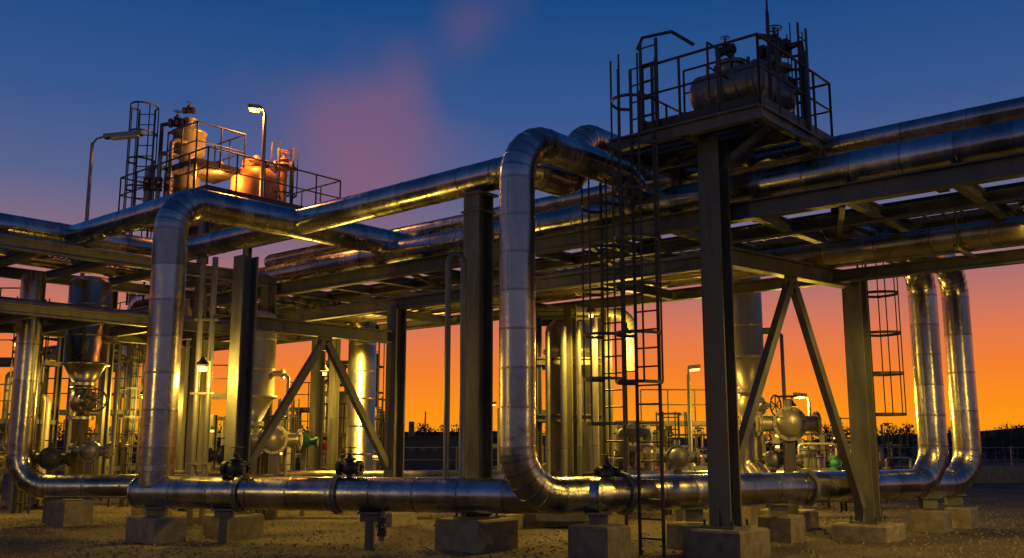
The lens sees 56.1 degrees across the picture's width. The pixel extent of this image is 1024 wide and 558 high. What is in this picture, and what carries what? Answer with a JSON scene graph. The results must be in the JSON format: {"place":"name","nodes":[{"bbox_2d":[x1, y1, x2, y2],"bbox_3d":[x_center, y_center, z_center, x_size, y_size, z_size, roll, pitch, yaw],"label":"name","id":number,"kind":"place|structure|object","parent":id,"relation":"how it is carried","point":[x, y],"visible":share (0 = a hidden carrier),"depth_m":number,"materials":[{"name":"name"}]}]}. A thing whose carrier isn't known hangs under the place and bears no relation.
{"place":"outdoors","nodes":[
{"label":"outdoors","id":0,"kind":"place"},
{"bbox_2d":[48,419,64,464],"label":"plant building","id":1,"kind":"structure","parent":0,"point":[59,443],"depth_m":69.16,"materials":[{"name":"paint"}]},
{"bbox_2d":[132,441,220,464],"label":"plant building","id":2,"kind":"structure","parent":0,"point":[135,450],"depth_m":61.10,"materials":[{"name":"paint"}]},
{"bbox_2d":[404,412,458,466],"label":"plant building","id":3,"kind":"structure","parent":0,"point":[411,440],"depth_m":66.31,"materials":[{"name":"paint"}]},
{"bbox_2d":[493,450,496,465],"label":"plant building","id":4,"kind":"structure","parent":0,"point":[494,457],"depth_m":67.71,"materials":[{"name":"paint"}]},
{"bbox_2d":[0,442,1023,557],"bbox_3d":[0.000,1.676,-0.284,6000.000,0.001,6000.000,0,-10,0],"label":"ground","id":5,"kind":"structure","parent":0,"point":[1011,492],"depth_m":17.31,"materials":[{"name":"brown gravel"}]},
{"bbox_2d":[0,287,64,513],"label":"process skid","id":6,"kind":"object","parent":5,"relation":"on","point":[17,499],"visible":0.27,"depth_m":23.92,"materials":[{"name":"paint"}]},
{"bbox_2d":[32,440,75,522],"bbox_3d":[-9.900,4.329,20.566,0.890,1.744,0.440,0,-10,0],"label":"gate valve","id":7,"kind":"object","parent":5,"relation":"on","point":[50,459],"visible":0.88,"depth_m":20.52,"materials":[{"name":"paint"}]},
{"bbox_2d":[46,499,93,526],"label":"concrete plinth","id":8,"kind":"structure","parent":5,"relation":"on","point":[69,512],"depth_m":19.73,"materials":[{"name":"grey concrete"}]},
{"bbox_2d":[6,271,276,498],"bbox_3d":[-7.790,2.230,20.463,5.618,4.787,0.500,0,-10,-1],"label":"insulated pipe","id":9,"kind":"object","parent":8,"relation":"on","point":[27,476],"visible":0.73,"depth_m":20.07,"materials":[{"name":"metal"}]},
{"bbox_2d":[8,334,145,506],"bbox_3d":[-11.453,3.713,26.422,3.573,4.918,2.455,0,-10,0],"label":"process skid","id":10,"kind":"object","parent":5,"relation":"on","point":[132,360],"visible":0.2,"depth_m":25.97,"materials":[{"name":"paint"}]},
{"bbox_2d":[59,276,121,506],"bbox_3d":[-9.481,2.567,21.408,1.309,5.300,1.039,-5,-11,28],"label":"process vessel","id":11,"kind":"object","parent":5,"relation":"on","point":[84,363],"visible":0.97,"depth_m":21.29,"materials":[{"name":"metal"}]},
{"bbox_2d":[68,433,113,499],"bbox_3d":[-9.200,4.306,20.874,0.890,1.894,0.440,0,-10,0],"label":"gate valve","id":12,"kind":"object","parent":5,"relation":"on","point":[90,451],"visible":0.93,"depth_m":20.84,"materials":[{"name":"paint"}]},
{"bbox_2d":[62,130,144,499],"bbox_3d":[-10.312,0.922,24.187,1.415,9.674,0.240,0,-10,0],"label":"street lamp","id":13,"kind":"object","parent":5,"relation":"on","point":[125,135],"visible":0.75,"depth_m":24.80,"materials":[{"name":"metal"}]},
{"bbox_2d":[0,232,277,517],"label":"pipe rack","id":14,"kind":"object","parent":5,"relation":"on","point":[125,326],"visible":0.67,"depth_m":21.30,"materials":[{"name":"metal"}]},
{"bbox_2d":[7,188,417,486],"bbox_3d":[-7.371,1.825,22.589,9.333,5.494,7.333,-8,-13,40],"label":"insulated pipe","id":15,"kind":"object","parent":14,"relation":"on","point":[171,218],"visible":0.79,"depth_m":17.37,"materials":[{"name":"metal"}]},
{"bbox_2d":[0,125,661,260],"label":"insulated pipe","id":16,"kind":"object","parent":14,"relation":"on","point":[439,188],"visible":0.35,"depth_m":18.09,"materials":[{"name":"metal"}]},
{"bbox_2d":[131,506,171,514],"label":"concrete plinth","id":17,"kind":"structure","parent":5,"relation":"on","point":[138,511],"depth_m":22.77,"materials":[{"name":"grey concrete"}]},
{"bbox_2d":[125,515,186,543],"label":"concrete plinth","id":18,"kind":"structure","parent":5,"relation":"on","point":[155,530],"depth_m":16.44,"materials":[{"name":"grey concrete"}]},
{"bbox_2d":[142,507,167,516],"bbox_3d":[-6.200,4.265,16.722,0.360,0.585,0.400,0,-10,0],"label":"pipe support","id":19,"kind":"object","parent":18,"relation":"on","point":[156,511],"visible":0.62,"depth_m":16.66,"materials":[{"name":"paint"}]},
{"bbox_2d":[127,476,601,514],"bbox_3d":[-2.670,3.532,15.767,8.421,0.609,0.559,-3,-10,16],"label":"ground pipe","id":20,"kind":"object","parent":19,"relation":"on","point":[435,495],"visible":0.84,"depth_m":15.55,"materials":[{"name":"metal"}]},
{"bbox_2d":[443,252,466,478],"bbox_3d":[-0.925,1.482,15.572,0.349,3.912,0.101,0,-10,0],"label":"vent pipe","id":21,"kind":"object","parent":20,"relation":"attached to","point":[447,348],"visible":0.92,"depth_m":15.55,"materials":[{"name":"grey metal"}]},
{"bbox_2d":[186,257,219,524],"bbox_3d":[-5.825,2.001,17.770,0.450,5.024,0.812,0,-10,0],"label":"standpipe","id":22,"kind":"object","parent":5,"relation":"on","point":[208,393],"visible":0.98,"depth_m":18.10,"materials":[{"name":"metal"}]},
{"bbox_2d":[196,357,208,370],"bbox_3d":[-5.620,1.549,17.437,0.220,0.260,0.220,0,-10,0],"label":"bulkhead lamp","id":23,"kind":"object","parent":22,"relation":"attached to","point":[202,361],"visible":1,"depth_m":17.36,"materials":[{"name":"metal"}]},
{"bbox_2d":[208,438,224,464],"bbox_3d":[-6.300,4.405,21.161,0.890,1.794,0.440,0,-10,0],"label":"gate valve","id":24,"kind":"object","parent":5,"relation":"on","point":[217,455],"visible":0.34,"depth_m":21.12,"materials":[{"name":"paint"}]},
{"bbox_2d":[93,121,341,500],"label":"service platform","id":25,"kind":"structure","parent":5,"relation":"on","point":[207,171],"depth_m":25.01,"materials":[{"name":"paint"}]},
{"bbox_2d":[123,101,159,304],"bbox_3d":[-9.800,-1.998,25.066,0.750,5.325,0.670,0,-10,0],"label":"caged ladder","id":26,"kind":"object","parent":25,"relation":"attached to","point":[134,163],"visible":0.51,"depth_m":25.31,"materials":[{"name":"metal"}]},
{"bbox_2d":[140,138,188,201],"bbox_3d":[-8.947,-2.806,24.849,1.105,1.771,0.651,0,-10,0],"label":"valve manifold","id":27,"kind":"object","parent":25,"relation":"on","point":[158,178],"visible":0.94,"depth_m":24.75,"materials":[{"name":"metal"}]},
{"bbox_2d":[158,101,206,192],"bbox_3d":[-8.706,-3.319,25.449,1.148,2.959,0.900,6,-11,-31],"label":"process vessel","id":28,"kind":"object","parent":25,"relation":"on","point":[180,182],"visible":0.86,"depth_m":25.29,"materials":[{"name":"paint"}]},
{"bbox_2d":[248,104,266,196],"bbox_3d":[-6.661,-3.229,25.094,0.561,2.762,0.240,0,-10,0],"label":"street lamp","id":29,"kind":"object","parent":25,"relation":"on","point":[255,108],"visible":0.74,"depth_m":25.12,"materials":[{"name":"metal"}]},
{"bbox_2d":[230,149,294,201],"bbox_3d":[-6.652,-2.645,25.603,1.636,1.681,1.240,0,-10,0],"label":"storage tank","id":30,"kind":"object","parent":25,"relation":"on","point":[247,185],"visible":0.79,"depth_m":25.24,"materials":[{"name":"metal"}]},
{"bbox_2d":[270,140,298,203],"bbox_3d":[-6.150,-2.690,25.691,0.750,1.900,0.670,0,-10,0],"label":"caged ladder","id":31,"kind":"object","parent":25,"relation":"attached to","point":[293,195],"visible":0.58,"depth_m":25.78,"materials":[{"name":"metal"}]},
{"bbox_2d":[320,361,328,374],"bbox_3d":[-4.600,2.181,23.567,0.220,0.356,0.220,0,-10,0],"label":"bulkhead lamp","id":32,"kind":"object","parent":25,"relation":"attached to","point":[324,368],"visible":1,"depth_m":23.50,"materials":[{"name":"metal"}]},
{"bbox_2d":[211,365,227,465],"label":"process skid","id":33,"kind":"object","parent":5,"relation":"on","point":[220,396],"visible":0.01,"depth_m":29.08,"materials":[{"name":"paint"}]},
{"bbox_2d":[211,508,234,543],"bbox_3d":[-4.900,4.201,16.348,0.360,0.585,0.400,0,-10,0],"label":"pipe support","id":34,"kind":"object","parent":5,"relation":"on","point":[224,516],"visible":0.83,"depth_m":16.28,"materials":[{"name":"paint"}]},
{"bbox_2d":[203,513,263,539],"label":"concrete plinth","id":35,"kind":"structure","parent":5,"relation":"on","point":[246,526],"depth_m":17.09,"materials":[{"name":"grey concrete"}]},
{"bbox_2d":[224,254,258,514],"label":"steel column","id":36,"kind":"structure","parent":35,"relation":"on","point":[241,358],"depth_m":17.76,"materials":[{"name":"grey metal"}]},
{"bbox_2d":[250,316,392,468],"bbox_3d":[-3.745,2.323,19.052,0.180,2.866,3.461,-9,-13,42],"label":"braced beam frame","id":37,"kind":"object","parent":36,"relation":"attached to","point":[324,333],"visible":0.94,"depth_m":19.14,"materials":[{"name":"paint"}]},
{"bbox_2d":[208,398,299,469],"bbox_3d":[-6.947,4.590,25.259,2.844,2.800,2.055,0,-10,0],"label":"process skid","id":38,"kind":"object","parent":5,"relation":"on","point":[291,451],"visible":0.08,"depth_m":25.06,"materials":[{"name":"paint"}]},
{"bbox_2d":[249,311,289,512],"bbox_3d":[-5.873,3.030,22.040,1.240,4.600,1.039,-8,-12,39],"label":"process vessel","id":39,"kind":"object","parent":5,"relation":"on","point":[266,373],"visible":0.44,"depth_m":21.94,"materials":[{"name":"metal"}]},
{"bbox_2d":[250,416,302,519],"bbox_3d":[-5.350,4.234,21.596,1.188,2.277,0.594,0,-10,0],"label":"gate valve","id":40,"kind":"object","parent":5,"relation":"on","point":[281,439],"visible":0.75,"depth_m":21.52,"materials":[{"name":"paint"}]},
{"bbox_2d":[290,430,318,515],"bbox_3d":[-4.900,4.548,22.557,0.650,1.980,0.308,0,-10,0],"label":"gate valve","id":41,"kind":"object","parent":5,"relation":"on","point":[308,441],"visible":0.63,"depth_m":22.57,"materials":[{"name":"paint"}]},
{"bbox_2d":[284,382,384,469],"bbox_3d":[-6.260,5.476,33.224,4.069,3.718,2.855,0,-10,0],"label":"process skid","id":42,"kind":"object","parent":5,"relation":"on","point":[298,456],"visible":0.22,"depth_m":32.68,"materials":[{"name":"paint"}]},
{"bbox_2d":[322,343,384,469],"bbox_3d":[-4.819,4.106,28.384,2.189,4.800,2.255,0,-10,0],"label":"process skid","id":43,"kind":"object","parent":5,"relation":"on","point":[342,424],"visible":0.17,"depth_m":28.18,"materials":[{"name":"paint"}]},
{"bbox_2d":[345,321,378,469],"bbox_3d":[-3.555,3.465,24.433,1.931,5.658,0.975,-9,-13,43],"label":"process vessel","id":44,"kind":"object","parent":5,"relation":"on","point":[362,365],"visible":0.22,"depth_m":24.58,"materials":[{"name":"metal"}]},
{"bbox_2d":[357,511,380,548],"bbox_3d":[-2.300,4.064,15.539,0.360,0.585,0.400,0,-10,0],"label":"pipe support","id":45,"kind":"object","parent":5,"relation":"on","point":[369,519],"visible":0.88,"depth_m":15.47,"materials":[{"name":"paint"}]},
{"bbox_2d":[375,512,416,526],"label":"concrete plinth","id":46,"kind":"structure","parent":5,"relation":"on","point":[394,519],"depth_m":19.69,"materials":[{"name":"grey concrete"}]},
{"bbox_2d":[383,304,406,476],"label":"steel column","id":47,"kind":"structure","parent":46,"relation":"on","point":[394,430],"depth_m":20.36,"materials":[{"name":"grey metal"}]},
{"bbox_2d":[435,517,517,553],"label":"concrete plinth","id":48,"kind":"structure","parent":5,"relation":"on","point":[477,536],"depth_m":15.18,"materials":[{"name":"grey concrete"}]},
{"bbox_2d":[453,189,499,519],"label":"steel column","id":49,"kind":"structure","parent":48,"relation":"on","point":[478,212],"depth_m":15.98,"materials":[{"name":"grey metal"}]},
{"bbox_2d":[492,513,525,528],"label":"concrete plinth","id":50,"kind":"structure","parent":5,"relation":"on","point":[521,518],"depth_m":19.15,"materials":[{"name":"grey concrete"}]},
{"bbox_2d":[174,470,844,477],"bbox_3d":[0.500,4.619,22.139,17.036,0.405,0.405,0,-10,0],"label":"ground pipe","id":51,"kind":"object","parent":5,"relation":"on","point":[380,473],"visible":0.11,"depth_m":22.04,"materials":[{"name":"silver metal"}]},
{"bbox_2d":[1,409,1023,462],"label":"distant treeline","id":52,"kind":"object","parent":5,"relation":"on","point":[989,440],"visible":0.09,"depth_m":85.94,"materials":[{"name":"green plant"}]},
{"bbox_2d":[493,408,545,469],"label":"process skid","id":53,"kind":"object","parent":5,"relation":"on","point":[496,447],"depth_m":26.03,"materials":[{"name":"paint"}]},
{"bbox_2d":[42,133,1023,510],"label":"pipe rack","id":54,"kind":"object","parent":5,"relation":"on","point":[312,297],"visible":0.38,"depth_m":17.21,"materials":[{"name":"metal"}]},
{"bbox_2d":[114,181,1023,352],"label":"bore pipes","id":55,"kind":"object","parent":54,"relation":"on","point":[690,275],"visible":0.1,"depth_m":18.39,"materials":[{"name":"metal"}]},
{"bbox_2d":[122,117,1023,397],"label":"insulated pipe","id":56,"kind":"object","parent":54,"relation":"on","point":[982,141],"visible":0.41,"depth_m":15.52,"materials":[{"name":"metal"}]},
{"bbox_2d":[581,178,627,524],"bbox_3d":[1.577,1.018,16.462,0.727,6.300,0.725,0,-10,0],"label":"caged ladder","id":57,"kind":"object","parent":54,"relation":"attached to","point":[603,377],"visible":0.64,"depth_m":16.45,"materials":[{"name":"metal"}]},
{"bbox_2d":[214,215,1023,339],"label":"insulated pipe","id":58,"kind":"object","parent":54,"relation":"on","point":[1008,230],"visible":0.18,"depth_m":15.79,"materials":[{"name":"silver metal"}]},
{"bbox_2d":[264,97,1023,296],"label":"insulated pipe","id":59,"kind":"object","parent":54,"relation":"on","point":[995,112],"visible":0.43,"depth_m":16.21,"materials":[{"name":"metal"}]},
{"bbox_2d":[499,127,947,514],"bbox_3d":[4.284,0.863,16.805,10.075,6.082,2.509,4,-10,-21],"label":"insulated pipe","id":60,"kind":"object","parent":54,"relation":"on","point":[532,483],"visible":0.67,"depth_m":15.01,"materials":[{"name":"metal"}]},
{"bbox_2d":[608,32,838,212],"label":"service platform","id":61,"kind":"structure","parent":54,"relation":"on","point":[681,135],"depth_m":15.38,"materials":[{"name":"paint"}]},
{"bbox_2d":[636,30,694,130],"bbox_3d":[2.502,-3.259,15.639,0.952,1.698,0.313,-3,-10,20],"label":"access ladder","id":62,"kind":"object","parent":61,"relation":"on","point":[639,48],"visible":0.98,"depth_m":15.69,"materials":[{"name":"metal"}]},
{"bbox_2d":[690,33,779,133],"bbox_3d":[3.709,-3.229,15.894,1.552,1.774,0.794,-8,-13,40],"label":"horizontal drum","id":63,"kind":"object","parent":61,"relation":"on","point":[739,84],"visible":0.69,"depth_m":15.61,"materials":[{"name":"paint"}]},
{"bbox_2d":[765,0,772,100],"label":"antenna mast","id":64,"kind":"object","parent":61,"relation":"attached to","point":[770,84],"visible":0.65,"depth_m":15.29,"materials":[{"name":"metal"}]},
{"bbox_2d":[759,24,811,129],"bbox_3d":[4.532,-3.305,16.223,0.784,1.944,0.969,-1,-10,7],"label":"relief valve stack","id":65,"kind":"object","parent":61,"relation":"on","point":[788,98],"visible":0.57,"depth_m":15.80,"materials":[{"name":"metal"}]},
{"bbox_2d":[776,22,811,123],"bbox_3d":[4.716,-3.292,16.165,0.461,1.940,0.520,-8,-13,40],"label":"caged ladder","id":66,"kind":"object","parent":61,"relation":"attached to","point":[791,69],"visible":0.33,"depth_m":16.03,"materials":[{"name":"metal"}]},
{"bbox_2d":[856,261,906,519],"bbox_3d":[6.898,2.001,17.844,0.725,5.025,0.727,0,-10,0],"label":"caged ladder","id":67,"kind":"object","parent":54,"relation":"attached to","point":[890,373],"visible":0.41,"depth_m":17.89,"materials":[{"name":"metal"}]},
{"bbox_2d":[55,446,1023,473],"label":"perimeter fence","id":68,"kind":"object","parent":5,"relation":"on","point":[1010,447],"visible":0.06,"depth_m":43.28,"materials":[{"name":"metal"}]},
{"bbox_2d":[526,304,634,525],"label":"pipes","id":69,"kind":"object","parent":5,"relation":"on","point":[574,445],"depth_m":20.30,"materials":[{"name":"metal"}]},
{"bbox_2d":[586,303,595,317],"bbox_3d":[1.622,0.642,19.725,0.220,0.306,0.220,0,-10,0],"label":"bulkhead lamp","id":70,"kind":"object","parent":69,"relation":"attached to","point":[593,310],"visible":0.73,"depth_m":19.68,"materials":[{"name":"metal"}]},
{"bbox_2d":[568,523,630,557],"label":"concrete plinth","id":71,"kind":"structure","parent":5,"relation":"on","point":[586,540],"depth_m":14.05,"materials":[{"name":"grey concrete"}]},
{"bbox_2d":[585,511,611,523],"bbox_3d":[1.300,3.634,14.496,0.400,0.225,0.340,0,-10,0],"label":"pipe support","id":72,"kind":"object","parent":71,"relation":"on","point":[598,518],"visible":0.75,"depth_m":14.40,"materials":[{"name":"paint"}]},
{"bbox_2d":[609,53,665,556],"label":"caged ladder","id":73,"kind":"object","parent":5,"relation":"on","point":[655,236],"visible":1,"depth_m":15.03,"materials":[{"name":"metal"}]},
{"bbox_2d":[613,411,687,514],"bbox_3d":[2.856,4.453,23.254,2.639,2.400,2.155,0,-10,0],"label":"process skid","id":74,"kind":"object","parent":5,"relation":"on","point":[647,450],"visible":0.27,"depth_m":22.81,"materials":[{"name":"paint"}]},
{"bbox_2d":[613,389,738,469],"bbox_3d":[4.468,4.601,26.272,3.415,3.118,2.355,0,-10,0],"label":"process skid","id":75,"kind":"object","parent":5,"relation":"on","point":[701,466],"visible":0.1,"depth_m":26.04,"materials":[{"name":"paint"}]},
{"bbox_2d":[654,437,700,521],"bbox_3d":[3.300,4.054,19.091,0.890,1.794,0.440,0,-10,0],"label":"gate valve","id":76,"kind":"object","parent":5,"relation":"on","point":[678,457],"visible":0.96,"depth_m":19.04,"materials":[{"name":"paint"}]},
{"bbox_2d":[666,521,708,548],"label":"concrete plinth","id":77,"kind":"structure","parent":5,"relation":"on","point":[674,535],"depth_m":15.55,"materials":[{"name":"grey concrete"}]},
{"bbox_2d":[682,507,707,521],"bbox_3d":[2.950,3.821,15.601,0.400,0.225,0.340,0,-10,0],"label":"pipe support","id":78,"kind":"object","parent":77,"relation":"on","point":[693,514],"visible":0.86,"depth_m":15.50,"materials":[{"name":"paint"}]},
{"bbox_2d":[687,364,699,469],"bbox_3d":[4.482,3.913,23.679,0.405,3.606,0.240,0,-10,0],"label":"street lamp","id":79,"kind":"object","parent":5,"relation":"on","point":[689,408],"visible":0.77,"depth_m":23.75,"materials":[{"name":"metal"}]},
{"bbox_2d":[657,410,768,464],"bbox_3d":[5.889,5.476,30.181,3.872,2.700,2.855,0,-10,0],"label":"process skid","id":80,"kind":"object","parent":5,"relation":"on","point":[702,452],"visible":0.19,"depth_m":30.43,"materials":[{"name":"paint"}]},
{"bbox_2d":[682,526,770,557],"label":"concrete plinth","id":81,"kind":"structure","parent":5,"relation":"on","point":[751,542],"depth_m":14.11,"materials":[{"name":"grey concrete"}]},
{"bbox_2d":[697,135,750,529],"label":"steel column","id":82,"kind":"structure","parent":81,"relation":"on","point":[723,450],"depth_m":14.86,"materials":[{"name":"grey metal"}]},
{"bbox_2d":[737,385,745,509],"bbox_3d":[5.528,4.204,24.644,0.985,3.356,0.240,0,-10,0],"label":"street lamp","id":83,"kind":"object","parent":5,"relation":"on","point":[741,468],"visible":0.17,"depth_m":24.70,"materials":[{"name":"metal"}]},
{"bbox_2d":[733,277,785,525],"bbox_3d":[4.832,2.230,19.120,1.059,5.200,0.789,-7,-12,34],"label":"process vessel","id":84,"kind":"object","parent":5,"relation":"on","point":[750,331],"visible":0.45,"depth_m":19.07,"materials":[{"name":"metal"}]},
{"bbox_2d":[763,444,782,471],"bbox_3d":[5.150,4.082,18.883,0.730,1.668,0.352,0,-10,0],"label":"gate valve","id":85,"kind":"object","parent":5,"relation":"on","point":[772,459],"visible":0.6,"depth_m":18.84,"materials":[{"name":"paint"}]},
{"bbox_2d":[758,514,805,543],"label":"concrete plinth","id":86,"kind":"structure","parent":5,"relation":"on","point":[790,529],"depth_m":16.47,"materials":[{"name":"grey concrete"}]},
{"bbox_2d":[768,503,791,516],"bbox_3d":[4.600,3.992,16.606,0.400,0.225,0.340,0,-10,0],"label":"pipe support","id":87,"kind":"object","parent":86,"relation":"on","point":[778,510],"visible":0.75,"depth_m":16.50,"materials":[{"name":"paint"}]},
{"bbox_2d":[754,395,821,514],"bbox_3d":[5.400,3.575,18.665,1.232,2.596,0.616,0,-10,0],"label":"gate valve","id":88,"kind":"object","parent":5,"relation":"on","point":[788,424],"visible":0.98,"depth_m":18.61,"materials":[{"name":"paint"}]},
{"bbox_2d":[742,425,767,472],"bbox_3d":[4.750,3.423,18.277,0.408,1.271,1.821,0,-10,0],"label":"insulated pipe","id":89,"kind":"object","parent":88,"relation":"attached to","point":[752,461],"visible":0.58,"depth_m":18.81,"materials":[{"name":"silver metal"}]},
{"bbox_2d":[760,508,819,528],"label":"concrete plinth","id":90,"kind":"structure","parent":5,"relation":"on","point":[811,518],"depth_m":19.19,"materials":[{"name":"grey concrete"}]},
{"bbox_2d":[793,392,812,441],"bbox_3d":[8.449,4.826,27.581,0.541,3.112,0.240,0,-10,0],"label":"street lamp","id":91,"kind":"object","parent":5,"relation":"on","point":[802,395],"visible":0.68,"depth_m":27.72,"materials":[{"name":"metal"}]},
{"bbox_2d":[762,417,853,511],"bbox_3d":[7.518,4.669,24.232,2.313,2.300,2.155,0,-10,0],"label":"process skid","id":92,"kind":"object","parent":5,"relation":"on","point":[808,457],"visible":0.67,"depth_m":24.00,"materials":[{"name":"paint"}]},
{"bbox_2d":[798,424,883,466],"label":"process skid","id":93,"kind":"object","parent":5,"relation":"on","point":[800,440],"visible":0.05,"depth_m":27.82,"materials":[{"name":"paint"}]},
{"bbox_2d":[815,429,911,469],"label":"process skid","id":94,"kind":"object","parent":5,"relation":"on","point":[889,459],"visible":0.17,"depth_m":31.55,"materials":[{"name":"paint"}]},
{"bbox_2d":[832,521,905,542],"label":"concrete plinth","id":95,"kind":"structure","parent":5,"relation":"on","point":[889,532],"depth_m":16.66,"materials":[{"name":"grey concrete"}]},
{"bbox_2d":[842,281,887,524],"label":"steel column","id":96,"kind":"structure","parent":95,"relation":"on","point":[859,384],"depth_m":17.29,"materials":[{"name":"grey metal"}]},
{"bbox_2d":[730,247,865,509],"bbox_3d":[4.777,1.778,16.134,3.788,4.248,0.200,8,-13,-39],"label":"braced beam frame","id":97,"kind":"object","parent":96,"relation":"attached to","point":[791,272],"visible":0.84,"depth_m":16.41,"materials":[{"name":"paint"}]},
{"bbox_2d":[911,509,952,532],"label":"concrete plinth","id":98,"kind":"structure","parent":5,"relation":"on","point":[931,520],"depth_m":18.35,"materials":[{"name":"grey concrete"}]},
{"bbox_2d":[919,496,941,507],"bbox_3d":[8.100,4.345,18.686,0.400,0.225,0.340,0,-10,0],"label":"pipe support","id":99,"kind":"object","parent":98,"relation":"on","point":[928,502],"visible":0.86,"depth_m":18.59,"materials":[{"name":"paint"}]},
{"bbox_2d":[944,506,978,528],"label":"concrete plinth","id":100,"kind":"structure","parent":5,"relation":"on","point":[965,517],"depth_m":19.11,"materials":[{"name":"grey concrete"}]},
{"bbox_2d":[944,494,966,504],"bbox_3d":[9.000,4.495,19.574,0.400,0.225,0.340,0,-10,0],"label":"pipe support","id":101,"kind":"object","parent":100,"relation":"on","point":[956,500],"visible":0.64,"depth_m":19.47,"materials":[{"name":"paint"}]},
{"bbox_2d":[874,222,981,499],"bbox_3d":[7.638,1.781,19.047,1.773,5.091,4.694,-8,-13,40],"label":"insulated pipe","id":102,"kind":"object","parent":101,"relation":"on","point":[961,473],"visible":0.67,"depth_m":19.94,"materials":[{"name":"metal"}]},
{"bbox_2d":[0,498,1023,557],"bbox_3d":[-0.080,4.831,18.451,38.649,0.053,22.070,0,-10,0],"label":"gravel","id":103,"kind":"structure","parent":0,"point":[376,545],"depth_m":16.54,"materials":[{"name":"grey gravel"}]},
{"bbox_2d":[0,0,1023,441],"label":"sky","id":104,"kind":"structure","parent":0,"point":[371,94],"materials":[{"name":"blue"}]},
{"bbox_2d":[626,437,631,465],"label":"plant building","id":105,"kind":"structure","parent":0,"point":[630,455],"depth_m":65.11,"materials":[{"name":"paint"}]},
{"bbox_2d":[405,428,1023,450],"bbox_3d":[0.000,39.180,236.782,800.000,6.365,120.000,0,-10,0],"label":"hills","id":106,"kind":"structure","parent":0,"point":[682,441],"depth_m":213.97,"materials":[{"name":"black plant"}]},
{"bbox_2d":[493,466,1023,482],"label":"concrete wall","id":107,"kind":"structure","parent":0,"point":[1000,474],"depth_m":40.05,"materials":[{"name":"grey concrete"}]},
{"bbox_2d":[791,397,796,406],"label":"bulkhead lamp","id":108,"kind":"object","parent":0,"point":[793,404],"visible":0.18,"depth_m":22.56,"materials":[{"name":"metal"}]}
]}

